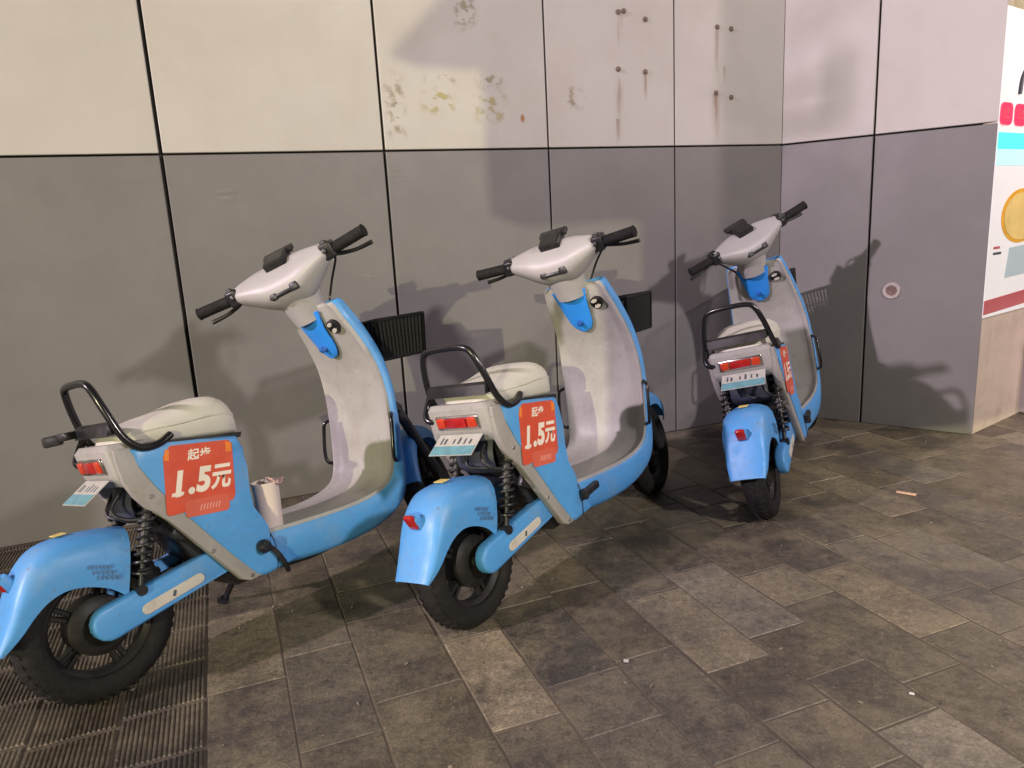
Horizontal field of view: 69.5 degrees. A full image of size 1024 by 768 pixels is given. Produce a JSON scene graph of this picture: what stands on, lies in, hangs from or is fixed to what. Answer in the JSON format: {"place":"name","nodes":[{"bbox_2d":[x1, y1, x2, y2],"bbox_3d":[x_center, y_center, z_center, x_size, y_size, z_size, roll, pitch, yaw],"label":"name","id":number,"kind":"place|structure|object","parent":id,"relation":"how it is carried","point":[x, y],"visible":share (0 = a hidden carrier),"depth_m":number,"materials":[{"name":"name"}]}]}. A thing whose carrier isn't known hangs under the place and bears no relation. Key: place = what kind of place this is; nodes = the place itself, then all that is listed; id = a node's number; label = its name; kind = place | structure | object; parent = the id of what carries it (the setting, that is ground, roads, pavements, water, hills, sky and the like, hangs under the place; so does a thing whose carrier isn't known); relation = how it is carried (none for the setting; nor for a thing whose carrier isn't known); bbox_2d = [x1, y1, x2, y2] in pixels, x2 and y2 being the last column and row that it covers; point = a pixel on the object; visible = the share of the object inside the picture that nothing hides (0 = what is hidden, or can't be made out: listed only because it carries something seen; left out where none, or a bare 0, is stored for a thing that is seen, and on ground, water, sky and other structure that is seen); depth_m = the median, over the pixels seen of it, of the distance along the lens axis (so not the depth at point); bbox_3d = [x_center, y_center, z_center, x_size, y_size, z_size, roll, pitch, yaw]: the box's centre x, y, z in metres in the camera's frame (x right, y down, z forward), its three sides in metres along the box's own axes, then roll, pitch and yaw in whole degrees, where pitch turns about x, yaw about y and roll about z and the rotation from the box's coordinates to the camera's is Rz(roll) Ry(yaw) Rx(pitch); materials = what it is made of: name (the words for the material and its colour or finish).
{"place":"outdoors","nodes":[
{"label":"outdoors","id":0,"kind":"place"},
{"bbox_2d":[0,412,1023,767],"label":"pavement","id":1,"kind":"structure","parent":0,"point":[810,572],"depth_m":2.10,"materials":[{"name":"grey stone"}]},
{"bbox_2d":[0,224,449,705],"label":"scooter","id":2,"kind":"object","parent":1,"relation":"on","point":[171,480],"visible":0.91,"depth_m":2.10,"materials":[{"name":"plastic"}]},
{"bbox_2d":[250,475,284,528],"bbox_3d":[-0.748,0.365,2.287,0.102,0.167,0.085,-7,6,1],"label":"paper cup","id":3,"kind":"object","parent":2,"relation":"on","point":[266,495],"visible":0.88,"depth_m":2.26,"materials":[{"name":"white paper"}]},
{"bbox_2d":[0,0,784,547],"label":"panel wall","id":4,"kind":"structure","parent":1,"relation":"on","point":[168,168],"depth_m":3.25,"materials":[{"name":"grey"}]},
{"bbox_2d":[395,225,668,630],"bbox_3d":[0.144,0.033,2.660,0.659,1.174,1.690,-6,8,37],"label":"scooter","id":5,"kind":"object","parent":1,"relation":"on","point":[504,496],"visible":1,"depth_m":2.38,"materials":[{"name":"plastic"}]},
{"bbox_2d":[131,425,1022,767],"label":"grit","id":6,"kind":"object","parent":1,"relation":"on","point":[551,577],"visible":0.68,"depth_m":2.27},
{"bbox_2d":[688,201,822,519],"bbox_3d":[1.146,-0.176,3.361,0.537,1.187,1.651,-11,7,29],"label":"scooter","id":7,"kind":"object","parent":1,"relation":"on","point":[760,362],"visible":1,"depth_m":3.03,"materials":[{"name":"plastic"}]},
{"bbox_2d":[779,0,1007,434],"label":"panel wall","id":8,"kind":"structure","parent":1,"relation":"on","point":[889,138],"depth_m":3.80,"materials":[{"name":"grey"}]},
{"bbox_2d":[896,490,916,495],"bbox_3d":[1.636,0.453,3.064,0.075,0.005,0.024,8,16,41],"label":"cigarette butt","id":9,"kind":"object","parent":1,"relation":"on","point":[907,493],"visible":1,"depth_m":3.06,"materials":[{"name":"white paper"}]},
{"bbox_2d":[972,0,1023,433],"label":"end wall","id":10,"kind":"structure","parent":1,"relation":"on","point":[1000,367],"depth_m":3.88,"materials":[{"name":"beige paint"}]},
{"bbox_2d":[982,5,1023,317],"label":"advert board","id":11,"kind":"object","parent":10,"relation":"attached to","point":[1004,285],"visible":1,"depth_m":3.61,"materials":[{"name":"multicoloured"}]},
{"bbox_2d":[1018,358,1023,412],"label":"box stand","id":12,"kind":"object","parent":1,"relation":"on","point":[1021,404],"depth_m":4.10,"materials":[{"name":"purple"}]}
]}

